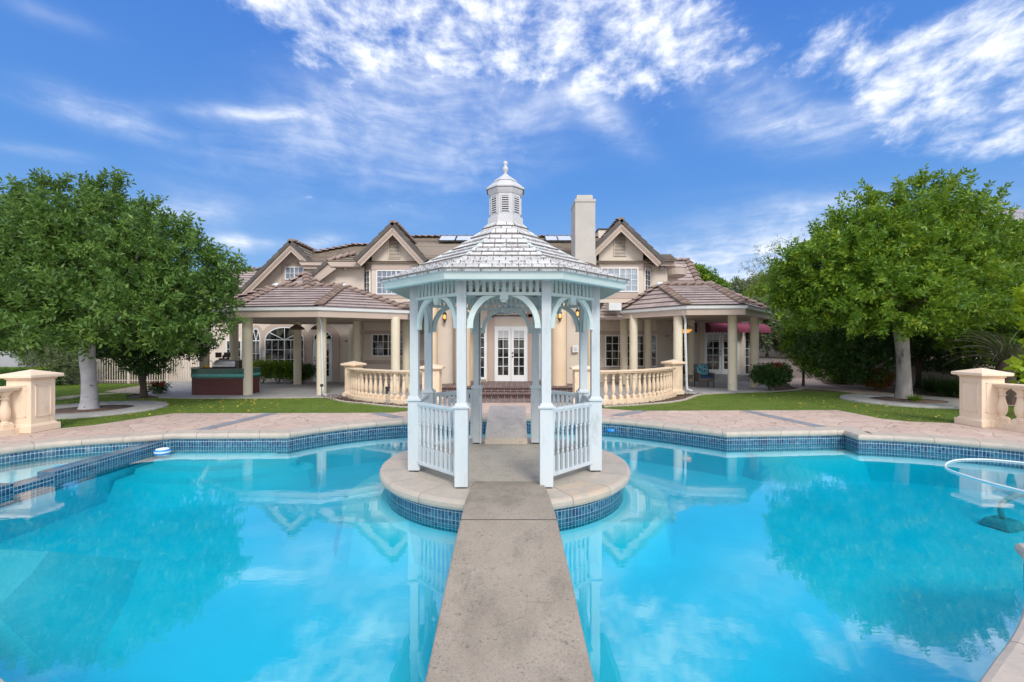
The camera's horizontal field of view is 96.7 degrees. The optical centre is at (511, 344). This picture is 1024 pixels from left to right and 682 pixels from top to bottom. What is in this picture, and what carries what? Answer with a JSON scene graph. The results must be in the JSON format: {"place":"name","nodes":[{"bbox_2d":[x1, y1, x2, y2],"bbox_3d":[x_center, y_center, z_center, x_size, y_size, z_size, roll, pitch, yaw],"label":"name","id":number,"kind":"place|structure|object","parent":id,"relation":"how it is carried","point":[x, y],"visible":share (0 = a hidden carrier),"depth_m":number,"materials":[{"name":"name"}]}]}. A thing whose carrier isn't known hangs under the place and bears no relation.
{"place":"outdoors","nodes":[
{"label":"outdoors","id":0,"kind":"place"},
{"bbox_2d":[0,470,41,482],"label":"spa bench","id":1,"kind":"object","parent":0,"point":[12,478],"visible":0.44,"depth_m":7.75,"materials":[{"name":"paint"}]},
{"bbox_2d":[106,384,150,393],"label":"path","id":2,"kind":"structure","parent":0,"point":[128,390],"depth_m":17.63,"materials":[{"name":"concrete"}]},
{"bbox_2d":[154,447,170,453],"bbox_3d":[-6.631,2.012,8.632,0.268,0.096,0.268,0,0,0],"label":"pool float","id":3,"kind":"object","parent":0,"point":[164,450],"visible":1,"depth_m":8.56,"materials":[{"name":"white plastic"}]},
{"bbox_2d":[0,383,407,427],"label":"lawn","id":4,"kind":"structure","parent":0,"point":[312,403],"depth_m":12.99,"materials":[{"name":"plant"}]},
{"bbox_2d":[55,401,168,419],"bbox_3d":[-11.550,1.772,12.450,3.440,0.075,3.440,0,0,0],"label":"tree ring","id":5,"kind":"object","parent":4,"relation":"on","point":[72,411],"visible":0.69,"depth_m":12.38,"materials":[{"name":"concrete"}]},
{"bbox_2d":[0,165,254,409],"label":"tree","id":6,"kind":"object","parent":4,"relation":"on","point":[84,279],"visible":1,"depth_m":11.52,"materials":[{"name":"green plant"}]},
{"bbox_2d":[215,352,230,359],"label":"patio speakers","id":7,"kind":"object","parent":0,"point":[225,356],"visible":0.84,"depth_m":16.83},
{"bbox_2d":[148,381,421,397],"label":"patio paving","id":8,"kind":"structure","parent":0,"point":[281,389],"depth_m":17.56,"materials":[{"name":"stone"}]},
{"bbox_2d":[147,380,171,393],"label":"rose bush","id":9,"kind":"object","parent":8,"relation":"on","point":[160,387],"visible":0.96,"depth_m":16.41,"materials":[{"name":"green plant"}]},
{"bbox_2d":[191,367,260,394],"bbox_3d":[-10.429,1.307,16.450,2.094,0.945,1.060,0,0,0],"label":"barbecue counter","id":10,"kind":"object","parent":8,"relation":"on","point":[217,381],"visible":0.83,"depth_m":15.95,"materials":[{"name":"brick"}]},
{"bbox_2d":[212,360,241,367],"bbox_3d":[-10.106,0.686,16.323,0.920,0.293,0.654,0,0,0],"label":"gas grill","id":11,"kind":"object","parent":10,"relation":"on","point":[227,363],"visible":0.84,"depth_m":16.07,"materials":[{"name":"metal"}]},
{"bbox_2d":[253,355,274,382],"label":"shrub","id":12,"kind":"object","parent":8,"relation":"on","point":[259,363],"visible":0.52,"depth_m":20.68,"materials":[{"name":"green plant"}]},
{"bbox_2d":[263,360,292,382],"bbox_3d":[-10.765,1.216,20.945,1.486,1.141,1.104,0,0,0],"label":"shrub","id":13,"kind":"object","parent":8,"relation":"on","point":[277,367],"visible":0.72,"depth_m":20.72,"materials":[{"name":"green plant"}]},
{"bbox_2d":[276,360,303,382],"bbox_3d":[-10.175,1.243,20.960,1.426,1.088,1.070,0,0,0],"label":"shrub","id":14,"kind":"object","parent":8,"relation":"on","point":[289,367],"visible":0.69,"depth_m":20.69,"materials":[{"name":"green plant"}]},
{"bbox_2d":[291,362,315,382],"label":"shrub","id":15,"kind":"object","parent":8,"relation":"on","point":[308,370],"visible":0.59,"depth_m":20.83,"materials":[{"name":"green plant"}]},
{"bbox_2d":[199,282,423,395],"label":"pavilion","id":16,"kind":"structure","parent":8,"relation":"on","point":[320,305],"depth_m":16.60,"materials":[{"name":"paint"}]},
{"bbox_2d":[379,437,630,510],"bbox_3d":[-0.100,1.833,6.930,3.688,0.130,3.688,0,0,0],"label":"island coping","id":17,"kind":"object","parent":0,"point":[399,479],"visible":0.52,"depth_m":5.69,"materials":[{"name":"stone"}]},
{"bbox_2d":[415,442,594,488],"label":"island floor","id":18,"kind":"structure","parent":0,"point":[503,462],"depth_m":6.57,"materials":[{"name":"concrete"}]},
{"bbox_2d":[379,161,629,487],"bbox_3d":[-0.100,-0.511,6.930,3.427,4.578,3.427,0,0,0],"label":"gazebo","id":19,"kind":"object","parent":18,"relation":"on","point":[502,248],"visible":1,"depth_m":6.15,"materials":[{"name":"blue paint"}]},
{"bbox_2d":[479,313,481,443],"bbox_3d":[-0.565,0.595,8.109,0.056,2.330,0.053,0,0,0],"label":"conduit","id":20,"kind":"object","parent":19,"relation":"attached to","point":[480,400],"visible":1,"depth_m":8.13,"materials":[{"name":"white plastic"}]},
{"bbox_2d":[447,397,569,402],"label":"brick paving","id":21,"kind":"structure","parent":0,"point":[506,400],"depth_m":14.48,"materials":[{"name":"brick"}]},
{"bbox_2d":[469,395,556,397],"bbox_3d":[-0.075,1.732,15.290,3.350,0.135,0.420,0,0,0],"label":"step riser","id":22,"kind":"object","parent":21,"relation":"on","point":[506,396],"visible":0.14,"depth_m":15.08,"materials":[{"name":"brick"}]},
{"bbox_2d":[469,393,551,394],"bbox_3d":[-0.075,1.639,15.102,3.370,0.057,0.135,0,0,0],"label":"step nosing","id":23,"kind":"object","parent":22,"relation":"on","point":[506,394],"visible":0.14,"depth_m":15.04,"materials":[{"name":"brick"}]},
{"bbox_2d":[0,459,1023,681],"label":"pool floor","id":24,"kind":"structure","parent":0,"point":[751,580],"depth_m":4.94,"materials":[{"name":"paint"}]},
{"bbox_2d":[0,550,140,681],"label":"pool bench","id":25,"kind":"object","parent":24,"relation":"on","point":[60,612],"visible":1,"depth_m":4.19,"materials":[{"name":"paint"}]},
{"bbox_2d":[0,442,162,542],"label":"spa dam wall","id":26,"kind":"structure","parent":24,"relation":"on","point":[42,498],"depth_m":7.03,"materials":[{"name":"tile"}]},
{"bbox_2d":[107,461,319,506],"bbox_3d":[-5.307,2.513,8.382,3.266,0.345,1.718,0,0,0],"label":"pool step","id":27,"kind":"object","parent":24,"relation":"on","point":[133,489],"visible":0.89,"depth_m":7.76,"materials":[{"name":"paint"}]},
{"bbox_2d":[153,453,278,464],"bbox_3d":[-5.693,2.422,8.770,2.254,0.525,0.900,0,0,0],"label":"pool step","id":28,"kind":"object","parent":24,"relation":"on","point":[201,458],"visible":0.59,"depth_m":8.65,"materials":[{"name":"paint"}]},
{"bbox_2d":[134,456,299,477],"bbox_3d":[-5.483,2.458,8.559,2.794,0.455,1.303,0,0,0],"label":"pool step","id":29,"kind":"object","parent":24,"relation":"on","point":[209,471],"visible":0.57,"depth_m":8.21,"materials":[{"name":"paint"}]},
{"bbox_2d":[333,474,413,565],"bbox_3d":[-1.696,2.442,7.039,1.685,0.485,3.034,0,0,0],"label":"island bench","id":30,"kind":"object","parent":24,"relation":"on","point":[372,529],"visible":0.52,"depth_m":5.63,"materials":[{"name":"paint"}]},
{"bbox_2d":[388,504,621,573],"bbox_3d":[-0.100,2.435,6.930,3.480,0.530,3.480,0,0,0],"label":"island base","id":31,"kind":"object","parent":24,"relation":"on","point":[432,549],"visible":0.23,"depth_m":5.43,"materials":[{"name":"paint"}]},
{"bbox_2d":[387,488,622,532],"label":"island tiles","id":32,"kind":"object","parent":31,"relation":"on","point":[448,520],"visible":0.22,"depth_m":5.48,"materials":[{"name":"tile"}]},
{"bbox_2d":[0,434,1023,497],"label":"pool wall","id":33,"kind":"structure","parent":24,"relation":"on","point":[907,470],"depth_m":9.33,"materials":[{"name":"paint"}]},
{"bbox_2d":[0,421,1023,590],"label":"waterline tiles","id":34,"kind":"object","parent":33,"relation":"attached to","point":[31,459],"visible":0.78,"depth_m":9.13,"materials":[{"name":"tile"}]},
{"bbox_2d":[593,473,675,565],"bbox_3d":[1.496,2.442,7.039,1.685,0.485,3.034,0,0,0],"label":"island bench","id":35,"kind":"object","parent":24,"relation":"on","point":[636,528],"visible":0.52,"depth_m":5.63,"materials":[{"name":"paint"}]},
{"bbox_2d":[742,450,870,485],"bbox_3d":[5.897,2.442,9.061,2.418,0.485,0.849,0,0,-6],"label":"pool step","id":36,"kind":"object","parent":24,"relation":"on","point":[823,468],"visible":1,"depth_m":8.80,"materials":[{"name":"paint"}]},
{"bbox_2d":[978,491,1023,531],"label":"pool cleaner","id":37,"kind":"object","parent":24,"relation":"on","point":[1001,521],"visible":0.99,"depth_m":6.67,"materials":[{"name":"plastic"}]},
{"bbox_2d":[0,397,1023,444],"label":"pool deck","id":38,"kind":"structure","parent":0,"point":[708,418],"depth_m":10.42,"materials":[{"name":"stone"}]},
{"bbox_2d":[0,369,63,436],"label":"balustrade","id":39,"kind":"object","parent":38,"relation":"on","point":[27,404],"visible":1,"depth_m":9.17,"materials":[{"name":"stone"}]},
{"bbox_2d":[195,413,275,429],"bbox_3d":[-6.359,1.775,10.648,0.300,0.001,2.366,0,0,7],"label":"slate band","id":40,"kind":"object","parent":38,"relation":"on","point":[233,422],"visible":1,"depth_m":10.39,"materials":[{"name":"stone"}]},
{"bbox_2d":[485,406,526,443],"bbox_3d":[-0.105,1.636,9.910,0.832,0.507,3.580,0,0,0],"label":"footbridge","id":41,"kind":"object","parent":38,"relation":"on","point":[506,425],"visible":0.99,"depth_m":8.70,"materials":[{"name":"concrete"}]},
{"bbox_2d":[425,481,593,681],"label":"footbridge","id":42,"kind":"object","parent":38,"relation":"on","point":[509,611],"visible":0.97,"depth_m":3.04,"materials":[{"name":"concrete"}]},
{"bbox_2d":[0,414,1023,681],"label":"pool coping","id":43,"kind":"object","parent":38,"relation":"on","point":[1006,664],"visible":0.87,"depth_m":9.05,"materials":[{"name":"stone"}]},
{"bbox_2d":[744,410,826,426],"bbox_3d":[6.498,1.775,11.014,0.300,0.001,2.550,0,0,-10],"label":"slate band","id":44,"kind":"object","parent":38,"relation":"on","point":[787,419],"visible":1,"depth_m":10.80,"materials":[{"name":"stone"}]},
{"bbox_2d":[951,368,1023,431],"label":"balustrade","id":45,"kind":"object","parent":38,"relation":"on","point":[982,399],"visible":0.99,"depth_m":9.80,"materials":[{"name":"stone"}]},
{"bbox_2d":[0,0,1023,300],"label":"sky","id":46,"kind":"structure","parent":0,"point":[716,130],"materials":[{"name":"blue"}]},
{"bbox_2d":[103,367,1016,405],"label":"ground","id":47,"kind":"structure","parent":0,"point":[863,386],"depth_m":18.50,"materials":[{"name":"soil"}]},
{"bbox_2d":[0,366,61,385],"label":"hedge","id":48,"kind":"object","parent":47,"relation":"on","point":[4,370],"visible":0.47,"depth_m":19.36,"materials":[{"name":"green plant"}]},
{"bbox_2d":[0,351,101,383],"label":"garden wall","id":49,"kind":"structure","parent":47,"relation":"on","point":[6,361],"depth_m":20.68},
{"bbox_2d":[9,339,102,385],"bbox_3d":[-20.601,0.651,20.291,4.052,2.716,2.700,0,0,0],"label":"shrub","id":50,"kind":"object","parent":47,"relation":"on","point":[62,359],"visible":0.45,"depth_m":19.76,"materials":[{"name":"green plant"}]},
{"bbox_2d":[103,358,181,381],"bbox_3d":[-17.442,0.795,23.003,7.363,2.484,2.170,0,0,0],"label":"iron fence","id":51,"kind":"object","parent":47,"relation":"on","point":[131,371],"visible":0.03,"depth_m":22.53,"materials":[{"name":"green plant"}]},
{"bbox_2d":[97,356,197,383],"bbox_3d":[-16.807,1.100,21.000,5.368,1.400,0.080,0,0,0],"label":"iron fence","id":52,"kind":"object","parent":47,"relation":"on","point":[129,380],"visible":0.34,"depth_m":20.99,"materials":[{"name":"metal"}]},
{"bbox_2d":[95,313,219,397],"bbox_3d":[-12.865,0.059,15.920,4.548,3.488,2.945,0,0,0],"label":"tree","id":53,"kind":"object","parent":47,"relation":"on","point":[142,367],"visible":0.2,"depth_m":15.48,"materials":[{"name":"green plant"}]},
{"bbox_2d":[158,397,407,407],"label":"mowing kerb","id":54,"kind":"structure","parent":47,"relation":"on","point":[291,398],"depth_m":14.98,"materials":[{"name":"concrete"}]},
{"bbox_2d":[322,394,407,405],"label":"mulch chips","id":55,"kind":"object","parent":47,"relation":"on","point":[352,400],"visible":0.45,"depth_m":14.33,"materials":[{"name":"brown wood"}]},
{"bbox_2d":[340,361,444,404],"bbox_3d":[-3.998,1.183,14.627,4.326,1.245,1.230,0,0,28],"label":"balustrade","id":56,"kind":"object","parent":47,"relation":"on","point":[355,385],"visible":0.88,"depth_m":14.16,"materials":[{"name":"stone"}]},
{"bbox_2d":[165,195,749,385],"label":"house","id":57,"kind":"structure","parent":47,"relation":"on","point":[621,247],"depth_m":20.23,"materials":[{"name":"paint"}]},
{"bbox_2d":[253,328,260,377],"bbox_3d":[-12.366,0.435,21.985,0.463,2.469,0.070,0,0,0],"label":"window","id":58,"kind":"structure","parent":57,"relation":"in","point":[256,334],"depth_m":21.99,"materials":[{"name":"white paint"}]},
{"bbox_2d":[264,327,304,378],"bbox_3d":[-10.988,0.401,21.985,1.913,2.537,0.070,0,0,0],"label":"window","id":59,"kind":"structure","parent":57,"relation":"in","point":[278,342],"depth_m":21.99,"materials":[{"name":"glass"}]},
{"bbox_2d":[285,267,303,279],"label":"window","id":60,"kind":"structure","parent":57,"relation":"in","point":[290,272],"depth_m":21.93,"materials":[{"name":"glass"}]},
{"bbox_2d":[314,341,330,380],"bbox_3d":[-9.138,0.790,21.940,0.840,1.919,0.100,0,0,0],"label":"door","id":61,"kind":"structure","parent":57,"relation":"in","point":[328,343],"depth_m":21.95,"materials":[{"name":"white paint"}]},
{"bbox_2d":[365,270,369,291],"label":"window","id":62,"kind":"structure","parent":57,"relation":"in","point":[367,273],"depth_m":20.25,"materials":[{"name":"glass"}]},
{"bbox_2d":[372,334,401,355],"bbox_3d":[-5.510,0.017,20.285,1.483,1.003,0.070,0,0,0],"label":"window","id":63,"kind":"structure","parent":57,"relation":"in","point":[381,343],"depth_m":20.29,"materials":[{"name":"glass"}]},
{"bbox_2d":[376,270,405,294],"bbox_3d":[-5.074,-2.734,19.930,1.744,1.075,0.070,0,0,0],"label":"window","id":64,"kind":"structure","parent":57,"relation":"in","point":[380,274],"depth_m":19.93,"materials":[{"name":"glass"}]},
{"bbox_2d":[438,236,456,241],"bbox_3d":[-3.354,-5.545,23.750,0.849,0.524,0.930,0,0,0],"label":"solar panel","id":65,"kind":"object","parent":57,"relation":"attached to","point":[447,238],"visible":1,"depth_m":23.54,"materials":[{"name":"glass"}]},
{"bbox_2d":[481,325,485,378],"bbox_3d":[-1.222,0.305,17.985,0.424,2.130,0.070,0,0,0],"label":"window","id":66,"kind":"structure","parent":57,"relation":"in","point":[483,335],"depth_m":17.99,"materials":[{"name":"white paint"}]},
{"bbox_2d":[495,328,510,380],"bbox_3d":[-0.352,0.384,18.068,0.609,2.121,0.045,0,0,0],"label":"door","id":67,"kind":"structure","parent":57,"relation":"in","point":[502,335],"depth_m":18.06,"materials":[{"name":"white paint"}]},
{"bbox_2d":[511,328,526,380],"bbox_3d":[0.273,0.384,18.040,0.609,2.121,0.100,0,0,0],"label":"door","id":68,"kind":"structure","parent":57,"relation":"in","point":[518,335],"depth_m":18.06,"materials":[{"name":"white paint"}]},
{"bbox_2d":[601,267,637,291],"bbox_3d":[4.712,-2.844,19.930,1.634,1.075,0.070,0,0,0],"label":"window","id":69,"kind":"structure","parent":57,"relation":"in","point":[632,286],"depth_m":19.93,"materials":[{"name":"glass"}]},
{"bbox_2d":[605,335,643,366],"bbox_3d":[5.168,0.287,20.885,1.800,1.455,0.070,0,0,0],"label":"window","id":70,"kind":"structure","parent":57,"relation":"in","point":[612,342],"depth_m":20.89,"materials":[{"name":"glass"}]},
{"bbox_2d":[644,267,650,290],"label":"window","id":71,"kind":"structure","parent":57,"relation":"in","point":[647,274],"depth_m":20.25,"materials":[{"name":"glass"}]},
{"bbox_2d":[652,334,656,366],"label":"window","id":72,"kind":"structure","parent":57,"relation":"in","point":[654,336],"depth_m":20.89,"materials":[{"name":"glass"}]},
{"bbox_2d":[705,332,720,373],"bbox_3d":[9.834,0.398,22.240,0.799,2.071,0.100,0,0,0],"label":"door","id":73,"kind":"structure","parent":57,"relation":"in","point":[712,340],"depth_m":22.28,"materials":[{"name":"white paint"}]},
{"bbox_2d":[705,323,749,332],"bbox_3d":[10.447,-0.824,21.980,1.954,0.507,0.600,0,0,0],"label":"awning","id":74,"kind":"object","parent":57,"relation":"attached to","point":[722,327],"visible":0.74,"depth_m":21.74,"materials":[{"name":"fabric"}]},
{"bbox_2d":[721,332,737,373],"bbox_3d":[10.653,0.398,22.267,0.799,2.071,0.045,0,0,0],"label":"door","id":75,"kind":"structure","parent":57,"relation":"in","point":[724,336],"depth_m":22.27,"materials":[{"name":"white paint"}]},
{"bbox_2d":[744,332,749,373],"bbox_3d":[11.829,0.398,22.720,0.769,2.171,0.583,0,0,0],"label":"window","id":76,"kind":"structure","parent":57,"relation":"in","point":[746,335],"depth_m":22.59,"materials":[{"name":"glass"}]},
{"bbox_2d":[747,323,770,333],"bbox_3d":[12.206,-0.824,22.509,1.380,0.508,0.600,0,0,-40],"label":"awning","id":77,"kind":"object","parent":57,"relation":"attached to","point":[763,328],"visible":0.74,"depth_m":22.35,"materials":[{"name":"fabric"}]},
{"bbox_2d":[442,389,572,396],"bbox_3d":[-0.050,1.650,17.365,5.200,0.300,3.670,0,0,0],"label":"terrace riser","id":78,"kind":"object","parent":47,"relation":"on","point":[509,390],"visible":0.07,"depth_m":15.53,"materials":[{"name":"brick"}]},
{"bbox_2d":[442,381,572,386],"bbox_3d":[-0.050,1.475,17.410,5.200,0.054,3.580,0,0,0],"label":"terrace tread","id":79,"kind":"object","parent":78,"relation":"on","point":[506,383],"visible":0.21,"depth_m":16.57,"materials":[{"name":"brick"}]},
{"bbox_2d":[442,387,572,388],"bbox_3d":[-0.050,1.474,15.553,5.220,0.057,0.135,0,0,0],"label":"terrace nosing","id":80,"kind":"object","parent":78,"relation":"on","point":[508,387],"visible":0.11,"depth_m":15.49,"materials":[{"name":"brick"}]},
{"bbox_2d":[569,359,685,404],"bbox_3d":[4.068,1.167,14.942,5.280,1.275,1.353,0,0,-32],"label":"balustrade","id":81,"kind":"object","parent":47,"relation":"on","point":[670,384],"visible":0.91,"depth_m":14.36,"materials":[{"name":"stone"}]},
{"bbox_2d":[602,388,803,406],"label":"mowing kerb","id":82,"kind":"structure","parent":47,"relation":"on","point":[690,397],"depth_m":15.11,"materials":[{"name":"concrete"}]},
{"bbox_2d":[607,383,798,404],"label":"mulch chips","id":83,"kind":"object","parent":47,"relation":"on","point":[701,393],"visible":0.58,"depth_m":15.50,"materials":[{"name":"brown wood"}]},
{"bbox_2d":[748,361,795,390],"bbox_3d":[10.027,1.200,17.545,1.749,1.176,1.331,0,0,0],"label":"rose bush","id":84,"kind":"object","parent":47,"relation":"on","point":[772,373],"visible":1,"depth_m":17.27,"materials":[{"name":"green plant"}]},
{"bbox_2d":[860,366,895,389],"bbox_3d":[14.275,1.309,17.760,1.501,0.969,1.145,0,0,0],"label":"shrub","id":85,"kind":"object","parent":47,"relation":"on","point":[886,383],"visible":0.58,"depth_m":17.50,"materials":[{"name":"green plant"}]},
{"bbox_2d":[759,357,1019,385],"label":"retaining wall","id":86,"kind":"structure","parent":47,"relation":"on","point":[797,374],"depth_m":20.56,"materials":[{"name":"beige concrete"}]},
{"bbox_2d":[786,310,1000,388],"bbox_3d":[15.605,-0.501,18.682,9.059,4.577,5.550,0,0,0],"label":"hedge","id":87,"kind":"object","parent":47,"relation":"on","point":[876,351],"visible":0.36,"depth_m":17.37,"materials":[{"name":"green plant"}]},
{"bbox_2d":[912,374,951,391],"bbox_3d":[16.169,1.414,17.398,2.104,0.732,2.015,0,0,0],"label":"grass clump","id":88,"kind":"object","parent":47,"relation":"on","point":[929,387],"visible":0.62,"depth_m":17.30,"materials":[{"name":"green plant"}]},
{"bbox_2d":[921,375,958,396],"bbox_3d":[15.689,1.393,15.879,2.725,0.773,2.460,0,0,0],"label":"grass clump","id":89,"kind":"object","parent":47,"relation":"on","point":[952,389],"visible":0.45,"depth_m":15.91,"materials":[{"name":"green plant"}]},
{"bbox_2d":[941,326,1023,404],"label":"cycad","id":90,"kind":"object","parent":47,"relation":"on","point":[1004,351],"visible":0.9,"depth_m":13.54,"materials":[{"name":"green plant"}]},
{"bbox_2d":[600,381,774,398],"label":"patio paving","id":91,"kind":"structure","parent":0,"point":[722,386],"depth_m":17.99,"materials":[{"name":"stone"}]},
{"bbox_2d":[606,280,770,391],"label":"pavilion","id":92,"kind":"structure","parent":91,"relation":"on","point":[678,304],"depth_m":18.27,"materials":[{"name":"paint"}]},
{"bbox_2d":[694,364,714,387],"bbox_3d":[7.851,1.260,18.602,0.640,0.940,0.605,0,0,0],"label":"wicker chair","id":93,"kind":"object","parent":91,"relation":"on","point":[698,378],"visible":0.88,"depth_m":18.37,"materials":[{"name":"wicker"}]},
{"bbox_2d":[701,375,712,377],"bbox_3d":[7.851,1.305,18.570,0.500,0.090,0.500,0,0,0],"label":"seat cushion","id":94,"kind":"object","parent":93,"relation":"on","point":[705,376],"visible":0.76,"depth_m":18.32,"materials":[{"name":"blue fabric"}]},
{"bbox_2d":[696,364,707,374],"bbox_3d":[7.851,1.040,18.770,0.460,0.460,0.120,0,-12,-3],"label":"throw pillow","id":95,"kind":"object","parent":94,"relation":"on","point":[702,369],"visible":0.8,"depth_m":18.72,"materials":[{"name":"fabric"}]},
{"bbox_2d":[683,374,749,381],"bbox_3d":[10.075,1.620,22.262,4.897,0.360,1.558,0,0,-4],"label":"porch step","id":96,"kind":"object","parent":91,"relation":"on","point":[724,377],"visible":0.11,"depth_m":21.56,"materials":[{"name":"stone"}]},
{"bbox_2d":[602,389,1016,422],"bbox_3d":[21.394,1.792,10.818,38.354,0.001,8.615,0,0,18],"label":"lawn","id":97,"kind":"structure","parent":0,"point":[822,391],"depth_m":13.20,"materials":[{"name":"plant"}]},
{"bbox_2d":[760,162,1023,398],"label":"tree","id":98,"kind":"object","parent":97,"relation":"on","point":[903,265],"visible":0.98,"depth_m":13.17,"materials":[{"name":"green plant"}]},
{"bbox_2d":[840,394,958,408],"bbox_3d":[12.450,1.765,14.350,3.440,0.090,3.440,0,0,0],"label":"tree ring","id":99,"kind":"object","parent":97,"relation":"on","point":[931,402],"visible":0.74,"depth_m":14.01,"materials":[{"name":"concrete"}]},
{"bbox_2d":[1003,283,1023,383],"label":"lime shrub","id":100,"kind":"object","parent":97,"relation":"on","point":[1017,365],"visible":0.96,"depth_m":11.15,"materials":[{"name":"green plant"}]},
{"bbox_2d":[789,377,1014,405],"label":"path","id":101,"kind":"structure","parent":0,"point":[811,383],"depth_m":18.90,"materials":[{"name":"concrete"}]},
{"bbox_2d":[773,317,876,385],"bbox_3d":[12.979,0.061,18.812,3.430,3.443,3.926,0,0,0],"label":"tree","id":102,"kind":"object","parent":101,"relation":"on","point":[789,337],"visible":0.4,"depth_m":18.82,"materials":[{"name":"green plant"}]},
{"bbox_2d":[944,458,1023,491],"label":"pool hose","id":103,"kind":"object","parent":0,"point":[945,464],"visible":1,"depth_m":7.35,"materials":[{"name":"plastic"}]},
{"bbox_2d":[979,209,1023,230],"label":"neighbour house","id":104,"kind":"structure","parent":0,"point":[1018,213],"depth_m":31.02,"materials":[{"name":"grey tile"}]},
{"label":"upper terrace","id":105,"kind":"structure","parent":0,"visible":0},
{"bbox_2d":[694,263,729,289],"bbox_3d":[15.359,-2.369,36.043,3.839,8.310,3.044,0,0,0],"label":"tree","id":106,"kind":"object","parent":105,"relation":"on","point":[706,274],"visible":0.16,"depth_m":35.42,"materials":[{"name":"green plant"}]},
{"bbox_2d":[725,269,770,295],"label":"tree","id":107,"kind":"object","parent":105,"relation":"on","point":[733,286],"visible":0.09,"depth_m":42.72,"materials":[{"name":"green plant"}]},
{"bbox_2d":[734,233,804,294],"bbox_3d":[21.306,-4.292,37.944,5.746,10.171,2.757,0,0,8],"label":"tree","id":108,"kind":"object","parent":105,"relation":"on","point":[763,263],"visible":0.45,"depth_m":37.95,"materials":[{"name":"green plant"}]},
{"bbox_2d":[741,265,801,308],"bbox_3d":[19.479,-2.792,33.009,6.375,7.158,5.444,0,0,29],"label":"tree","id":109,"kind":"object","parent":105,"relation":"on","point":[757,291],"visible":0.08,"depth_m":33.05,"materials":[{"name":"green plant"}]},
{"bbox_2d":[751,294,805,356],"bbox_3d":[17.098,-1.259,28.338,6.513,4.166,4.513,0,0,-15],"label":"tree","id":110,"kind":"object","parent":105,"relation":"on","point":[771,339],"visible":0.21,"depth_m":27.46,"materials":[{"name":"green plant"}]},
{"bbox_2d":[759,342,993,357],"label":"boundary wall","id":111,"kind":"structure","parent":105,"relation":"on","point":[772,353],"depth_m":30.99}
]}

